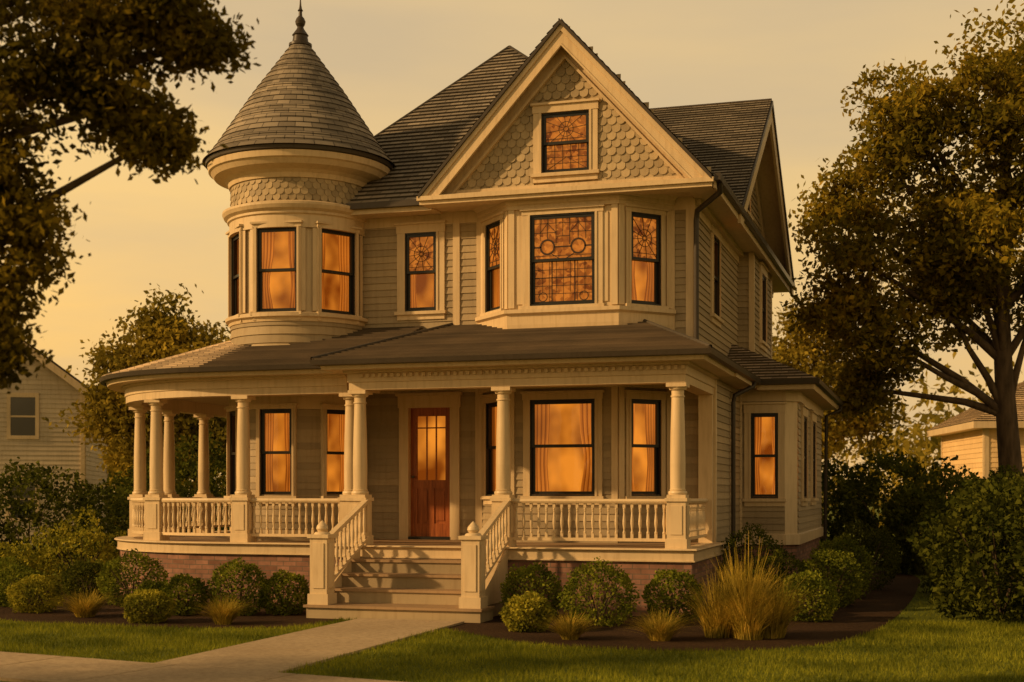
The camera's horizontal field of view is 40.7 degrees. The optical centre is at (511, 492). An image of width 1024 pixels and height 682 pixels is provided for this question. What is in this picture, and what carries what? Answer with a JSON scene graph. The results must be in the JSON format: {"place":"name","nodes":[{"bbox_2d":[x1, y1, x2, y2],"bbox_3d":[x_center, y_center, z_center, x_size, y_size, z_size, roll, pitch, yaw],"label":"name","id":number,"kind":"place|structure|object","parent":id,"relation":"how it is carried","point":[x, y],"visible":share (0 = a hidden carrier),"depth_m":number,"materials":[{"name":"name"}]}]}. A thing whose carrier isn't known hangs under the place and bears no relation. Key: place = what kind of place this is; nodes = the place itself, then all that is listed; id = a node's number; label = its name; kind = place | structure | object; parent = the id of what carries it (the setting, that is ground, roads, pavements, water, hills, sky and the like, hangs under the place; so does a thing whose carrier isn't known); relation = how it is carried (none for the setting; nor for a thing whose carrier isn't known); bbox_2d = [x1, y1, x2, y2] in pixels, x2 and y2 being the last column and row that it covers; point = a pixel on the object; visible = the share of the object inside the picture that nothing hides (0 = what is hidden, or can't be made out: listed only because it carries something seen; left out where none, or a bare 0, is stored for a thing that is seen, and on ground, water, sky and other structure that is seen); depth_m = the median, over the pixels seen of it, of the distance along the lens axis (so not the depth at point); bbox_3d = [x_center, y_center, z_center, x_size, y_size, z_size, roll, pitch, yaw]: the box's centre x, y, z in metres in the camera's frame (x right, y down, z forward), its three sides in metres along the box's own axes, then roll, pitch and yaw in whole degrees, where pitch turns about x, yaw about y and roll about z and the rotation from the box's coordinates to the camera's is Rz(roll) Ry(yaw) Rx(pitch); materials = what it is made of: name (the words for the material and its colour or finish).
{"place":"outdoors","nodes":[
{"label":"outdoors","id":0,"kind":"place"},
{"bbox_2d":[0,651,400,681],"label":"pavement","id":1,"kind":"structure","parent":0,"point":[20,667],"depth_m":13.12,"materials":[{"name":"concrete"}]},
{"bbox_2d":[155,618,463,672],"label":"garden path","id":2,"kind":"structure","parent":0,"point":[282,653],"depth_m":15.55,"materials":[{"name":"concrete"}]},
{"bbox_2d":[0,498,1023,681],"bbox_3d":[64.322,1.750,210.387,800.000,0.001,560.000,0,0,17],"label":"ground","id":3,"kind":"structure","parent":0,"point":[920,611],"depth_m":14.85,"materials":[{"name":"green plant"}]},
{"bbox_2d":[0,357,106,544],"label":"walls","id":4,"kind":"structure","parent":3,"relation":"on","point":[54,446],"depth_m":46.97,"materials":[{"name":"beige wood"}]},
{"bbox_2d":[11,397,92,517],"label":"window panes","id":5,"kind":"object","parent":4,"relation":"attached to","point":[24,426],"visible":0.45,"depth_m":46.78,"materials":[{"name":"grey"}]},
{"bbox_2d":[25,341,86,386],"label":"roof","id":6,"kind":"structure","parent":4,"relation":"on","point":[64,370],"depth_m":47.59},
{"bbox_2d":[7,342,107,536],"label":"trim","id":7,"kind":"structure","parent":4,"relation":"attached to","point":[58,371],"depth_m":46.74,"materials":[{"name":"paint"}]},
{"bbox_2d":[0,456,128,568],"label":"hedge shrub","id":8,"kind":"object","parent":3,"relation":"on","point":[36,518],"visible":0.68,"depth_m":30.75,"materials":[{"name":"green plant"}]},
{"bbox_2d":[0,0,260,393],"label":"oak tree","id":9,"kind":"object","parent":3,"relation":"on","point":[140,126],"visible":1,"depth_m":9.87,"materials":[{"name":"green plant"}]},
{"bbox_2d":[48,464,216,559],"bbox_3d":[-9.782,0.509,36.317,4.675,2.586,4.087,0,0,-39],"label":"hedge shrub","id":10,"kind":"object","parent":3,"relation":"on","point":[110,490],"visible":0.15,"depth_m":35.67,"materials":[{"name":"green plant"}]},
{"bbox_2d":[41,283,230,489],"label":"linden tree","id":11,"kind":"object","parent":3,"relation":"on","point":[111,415],"visible":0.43,"depth_m":43.79,"materials":[{"name":"green plant"}]},
{"bbox_2d":[97,431,230,535],"bbox_3d":[-7.826,0.077,33.117,3.954,3.432,4.121,0,0,17],"label":"hedge shrub","id":12,"kind":"object","parent":3,"relation":"on","point":[183,472],"visible":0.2,"depth_m":32.77,"materials":[{"name":"green plant"}]},
{"bbox_2d":[0,581,334,627],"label":"mulch bed","id":13,"kind":"object","parent":3,"relation":"on","point":[112,614],"visible":0.31,"depth_m":19.18,"materials":[{"name":"brown soil"}]},
{"bbox_2d":[0,556,35,597],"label":"boxwood shrub","id":14,"kind":"object","parent":13,"relation":"on","point":[4,561],"visible":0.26,"depth_m":22.82,"materials":[{"name":"green plant"}]},
{"bbox_2d":[0,563,44,606],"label":"boxwood shrub","id":15,"kind":"object","parent":13,"relation":"on","point":[7,574],"visible":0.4,"depth_m":21.06,"materials":[{"name":"green plant"}]},
{"bbox_2d":[0,541,47,585],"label":"golden shrub","id":16,"kind":"object","parent":13,"relation":"on","point":[27,556],"visible":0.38,"depth_m":24.25,"materials":[{"name":"green plant"}]},
{"bbox_2d":[4,574,64,613],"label":"boxwood shrub","id":17,"kind":"object","parent":13,"relation":"on","point":[51,590],"visible":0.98,"depth_m":20.04,"materials":[{"name":"green plant"}]},
{"bbox_2d":[26,504,125,591],"bbox_3d":[-7.887,0.987,24.884,2.099,1.583,2.150,0,0,17],"label":"golden shrub","id":18,"kind":"object","parent":13,"relation":"on","point":[107,550],"visible":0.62,"depth_m":24.70,"materials":[{"name":"green plant"}]},
{"bbox_2d":[41,587,119,616],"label":"fountain grass","id":19,"kind":"object","parent":13,"relation":"on","point":[88,607],"depth_m":19.34,"materials":[{"name":"green plant"}]},
{"bbox_2d":[59,559,115,599],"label":"boxwood shrub","id":20,"kind":"object","parent":13,"relation":"on","point":[67,584],"visible":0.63,"depth_m":22.29,"materials":[{"name":"green plant"}]},
{"bbox_2d":[96,548,168,606],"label":"boxwood shrub","id":21,"kind":"object","parent":13,"relation":"on","point":[117,561],"visible":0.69,"depth_m":21.24,"materials":[{"name":"green plant"}]},
{"bbox_2d":[122,589,176,622],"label":"boxwood shrub","id":22,"kind":"object","parent":13,"relation":"on","point":[165,605],"visible":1,"depth_m":18.47,"materials":[{"name":"green plant"}]},
{"bbox_2d":[133,579,172,610],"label":"boxwood shrub","id":23,"kind":"object","parent":13,"relation":"on","point":[149,584],"visible":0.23,"depth_m":20.23,"materials":[{"name":"green plant"}]},
{"bbox_2d":[159,572,209,615],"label":"boxwood shrub","id":24,"kind":"object","parent":13,"relation":"on","point":[197,589],"visible":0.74,"depth_m":19.58,"materials":[{"name":"green plant"}]},
{"bbox_2d":[190,592,255,624],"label":"fountain grass","id":25,"kind":"object","parent":13,"relation":"on","point":[222,612],"depth_m":18.27,"materials":[{"name":"plant"}]},
{"bbox_2d":[205,557,271,615],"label":"boxwood shrub","id":26,"kind":"object","parent":13,"relation":"on","point":[218,579],"visible":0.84,"depth_m":19.66,"materials":[{"name":"green plant"}]},
{"bbox_2d":[258,569,309,615],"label":"boxwood shrub","id":27,"kind":"object","parent":13,"relation":"on","point":[284,578],"visible":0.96,"depth_m":19.69,"materials":[{"name":"green plant"}]},
{"bbox_2d":[120,537,819,616],"bbox_3d":[-0.588,1.360,26.327,11.780,0.880,11.590,0,0,17],"label":"brick foundation","id":28,"kind":"object","parent":3,"relation":"on","point":[204,566],"visible":0.22,"depth_m":21.64,"materials":[{"name":"red brick"}]},
{"bbox_2d":[135,531,699,611],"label":"porch floor and steps","id":29,"kind":"structure","parent":28,"relation":"on","point":[394,606],"depth_m":20.04,"materials":[{"name":"beige wood"}]},
{"bbox_2d":[127,382,712,608],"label":"columns and railings","id":30,"kind":"structure","parent":29,"relation":"on","point":[155,514],"depth_m":20.97,"materials":[{"name":"paint"}]},
{"bbox_2d":[230,186,821,622],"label":"clapboard walls","id":31,"kind":"structure","parent":3,"relation":"on","point":[380,298],"depth_m":23.19,"materials":[{"name":"paint"}]},
{"bbox_2d":[411,408,449,536],"bbox_3d":[-1.369,-0.355,23.518,0.750,2.190,0.040,0,0,17],"label":"front door","id":32,"kind":"structure","parent":31,"relation":"attached to","point":[430,507],"depth_m":23.51,"materials":[{"name":"brown wood"}]},
{"bbox_2d":[230,26,710,345],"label":"scalloped shingle walls","id":33,"kind":"structure","parent":31,"relation":"attached to","point":[625,150],"depth_m":22.26,"materials":[{"name":"paint"}]},
{"bbox_2d":[105,24,838,604],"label":"trim","id":34,"kind":"structure","parent":31,"relation":"attached to","point":[443,200],"depth_m":22.18,"materials":[{"name":"paint"}]},
{"bbox_2d":[172,397,228,405],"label":"porch ceiling","id":35,"kind":"structure","parent":34,"relation":"attached to","point":[222,401],"depth_m":26.38,"materials":[{"name":"paint"}]},
{"bbox_2d":[99,0,842,571],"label":"gutters and finial","id":36,"kind":"object","parent":34,"relation":"on","point":[301,36],"visible":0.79,"depth_m":22.14,"materials":[{"name":"metal"}]},
{"bbox_2d":[101,322,842,401],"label":"porch roof","id":37,"kind":"structure","parent":34,"relation":"on","point":[462,340],"depth_m":21.63,"materials":[{"name":"grey"}]},
{"bbox_2d":[269,232,773,493],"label":"lamplit rooms","id":38,"kind":"object","parent":34,"relation":"attached to","point":[565,466],"visible":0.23,"depth_m":23.35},
{"bbox_2d":[262,231,774,493],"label":"curtains","id":39,"kind":"object","parent":38,"relation":"attached to","point":[542,417],"visible":0.45,"depth_m":23.13,"materials":[{"name":"fabric"}]},
{"bbox_2d":[202,18,789,358],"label":"roof","id":40,"kind":"structure","parent":31,"relation":"on","point":[298,96],"depth_m":24.09,"materials":[{"name":"grey"}]},
{"bbox_2d":[230,110,814,539],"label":"window sashes","id":41,"kind":"object","parent":31,"relation":"attached to","point":[656,446],"depth_m":22.94,"materials":[{"name":"black wood"}]},
{"bbox_2d":[410,115,655,301],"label":"stained glass panes","id":42,"kind":"object","parent":41,"relation":"attached to","point":[557,238],"visible":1,"depth_m":22.03,"materials":[{"name":"orange glass"}]},
{"bbox_2d":[409,115,656,301],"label":"leaded lines","id":43,"kind":"object","parent":41,"relation":"attached to","point":[554,247],"visible":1,"depth_m":22.02,"materials":[{"name":"black metal"}]},
{"bbox_2d":[66,340,1022,534],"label":"distant trees","id":44,"kind":"object","parent":3,"relation":"on","point":[928,446],"visible":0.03,"depth_m":63.84,"materials":[{"name":"green plant"}]},
{"bbox_2d":[446,569,920,650],"bbox_3d":[3.856,1.746,23.729,6.012,0.001,17.486,0,0,17],"label":"mulch bed","id":45,"kind":"object","parent":3,"relation":"on","point":[875,608],"visible":0.45,"depth_m":17.51,"materials":[{"name":"brown soil"}]},
{"bbox_2d":[499,591,555,632],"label":"boxwood shrub","id":46,"kind":"object","parent":45,"relation":"on","point":[529,619],"visible":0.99,"depth_m":17.26,"materials":[{"name":"green plant"}]},
{"bbox_2d":[498,562,562,619],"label":"boxwood shrub","id":47,"kind":"object","parent":45,"relation":"on","point":[528,572],"visible":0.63,"depth_m":18.90,"materials":[{"name":"green plant"}]},
{"bbox_2d":[536,609,600,639],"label":"fountain grass","id":48,"kind":"object","parent":45,"relation":"on","point":[566,629],"depth_m":16.37,"materials":[{"name":"plant"}]},
{"bbox_2d":[557,556,639,626],"bbox_3d":[1.166,1.307,18.263,1.092,0.942,1.092,0,0,17],"label":"boxwood shrub","id":49,"kind":"object","parent":45,"relation":"on","point":[624,581],"visible":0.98,"depth_m":18.09,"materials":[{"name":"green plant"}]},
{"bbox_2d":[621,607,701,640],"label":"fountain grass","id":50,"kind":"object","parent":45,"relation":"on","point":[658,629],"depth_m":16.25,"materials":[{"name":"plant"}]},
{"bbox_2d":[641,567,705,622],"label":"boxwood shrub","id":51,"kind":"object","parent":45,"relation":"on","point":[671,606],"visible":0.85,"depth_m":18.40,"materials":[{"name":"green plant"}]},
{"bbox_2d":[663,531,835,639],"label":"ornamental grass","id":52,"kind":"object","parent":45,"relation":"on","point":[740,609],"depth_m":16.49,"materials":[{"name":"plant"}]},
{"bbox_2d":[719,521,787,602],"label":"boxwood shrub","id":53,"kind":"object","parent":45,"relation":"on","point":[739,535],"visible":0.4,"depth_m":21.71,"materials":[{"name":"green plant"}]},
{"bbox_2d":[729,569,782,600],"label":"boxwood shrub","id":54,"kind":"object","parent":45,"relation":"on","point":[765,574],"visible":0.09,"depth_m":19.32,"materials":[{"name":"green plant"}]},
{"bbox_2d":[752,548,816,609],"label":"boxwood shrub","id":55,"kind":"object","parent":45,"relation":"on","point":[798,564],"visible":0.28,"depth_m":20.36,"materials":[{"name":"green plant"}]},
{"bbox_2d":[777,569,839,621],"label":"boxwood shrub","id":56,"kind":"object","parent":45,"relation":"on","point":[823,602],"visible":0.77,"depth_m":18.65,"materials":[{"name":"green plant"}]},
{"bbox_2d":[799,548,867,607],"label":"boxwood shrub","id":57,"kind":"object","parent":45,"relation":"on","point":[845,600],"visible":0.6,"depth_m":21.10,"materials":[{"name":"green plant"}]},
{"bbox_2d":[806,532,875,597],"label":"boxwood shrub","id":58,"kind":"object","parent":45,"relation":"on","point":[865,561],"visible":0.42,"depth_m":22.86,"materials":[{"name":"green plant"}]},
{"bbox_2d":[828,520,901,590],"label":"boxwood shrub","id":59,"kind":"object","parent":45,"relation":"on","point":[890,546],"visible":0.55,"depth_m":24.84,"materials":[{"name":"green plant"}]},
{"bbox_2d":[772,297,909,536],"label":"linden tree","id":60,"kind":"object","parent":3,"relation":"on","point":[794,354],"visible":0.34,"depth_m":50.35,"materials":[{"name":"green plant"}]},
{"bbox_2d":[820,456,880,563],"bbox_3d":[7.761,0.407,34.261,3.012,2.772,3.252,0,0,17],"label":"hedge shrub","id":61,"kind":"object","parent":3,"relation":"on","point":[832,468],"visible":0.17,"depth_m":33.60,"materials":[{"name":"green plant"}]},
{"bbox_2d":[822,448,966,567],"bbox_3d":[9.112,0.346,32.919,3.349,2.922,3.543,0,0,-30],"label":"hedge shrub","id":62,"kind":"object","parent":3,"relation":"on","point":[850,502],"visible":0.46,"depth_m":32.35,"materials":[{"name":"green plant"}]},
{"bbox_2d":[780,0,1023,546],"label":"maple tree","id":63,"kind":"object","parent":3,"relation":"on","point":[957,272],"visible":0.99,"depth_m":29.62,"materials":[{"name":"green plant"}]},
{"bbox_2d":[877,479,948,574],"bbox_3d":[8.955,0.743,29.692,2.107,2.119,2.264,0,0,17],"label":"hedge shrub","id":64,"kind":"object","parent":3,"relation":"on","point":[893,512],"visible":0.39,"depth_m":29.44,"materials":[{"name":"green plant"}]},
{"bbox_2d":[878,464,998,554],"bbox_3d":[11.043,0.507,34.239,3.489,2.570,3.858,0,0,1],"label":"hedge shrub","id":65,"kind":"object","parent":3,"relation":"on","point":[948,474],"visible":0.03,"depth_m":34.07,"materials":[{"name":"green plant"}]},
{"bbox_2d":[906,476,1023,623],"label":"hedge shrub","id":66,"kind":"object","parent":3,"relation":"on","point":[945,560],"visible":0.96,"depth_m":18.84,"materials":[{"name":"green plant"}]},
{"bbox_2d":[911,471,1023,596],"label":"hedge shrub","id":67,"kind":"object","parent":3,"relation":"on","point":[936,510],"visible":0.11,"depth_m":23.33,"materials":[{"name":"green plant"}]},
{"bbox_2d":[912,464,1023,562],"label":"hedge shrub","id":68,"kind":"object","parent":3,"relation":"on","point":[1008,468],"visible":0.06,"depth_m":25.83,"materials":[{"name":"green plant"}]},
{"bbox_2d":[942,428,1023,497],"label":"walls","id":69,"kind":"structure","parent":3,"relation":"on","point":[966,447],"depth_m":45.10,"materials":[{"name":"beige wood"}]},
{"bbox_2d":[927,421,1023,478],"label":"trim","id":70,"kind":"structure","parent":69,"relation":"attached to","point":[985,426],"depth_m":43.42,"materials":[{"name":"paint"}]},
{"bbox_2d":[943,471,1023,607],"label":"hedge shrub","id":71,"kind":"object","parent":3,"relation":"on","point":[1018,478],"visible":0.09,"depth_m":20.88,"materials":[{"name":"green plant"}]},
{"bbox_2d":[1012,540,1023,604],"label":"hedge shrub","id":72,"kind":"object","parent":3,"relation":"on","point":[1019,562],"visible":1,"depth_m":17.82,"materials":[{"name":"green plant"}]},
{"bbox_2d":[0,0,1023,496],"label":"sky","id":73,"kind":"structure","parent":0,"point":[389,57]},
{"bbox_2d":[926,381,1023,430],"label":"roof","id":74,"kind":"structure","parent":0,"point":[969,415],"depth_m":44.65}
]}

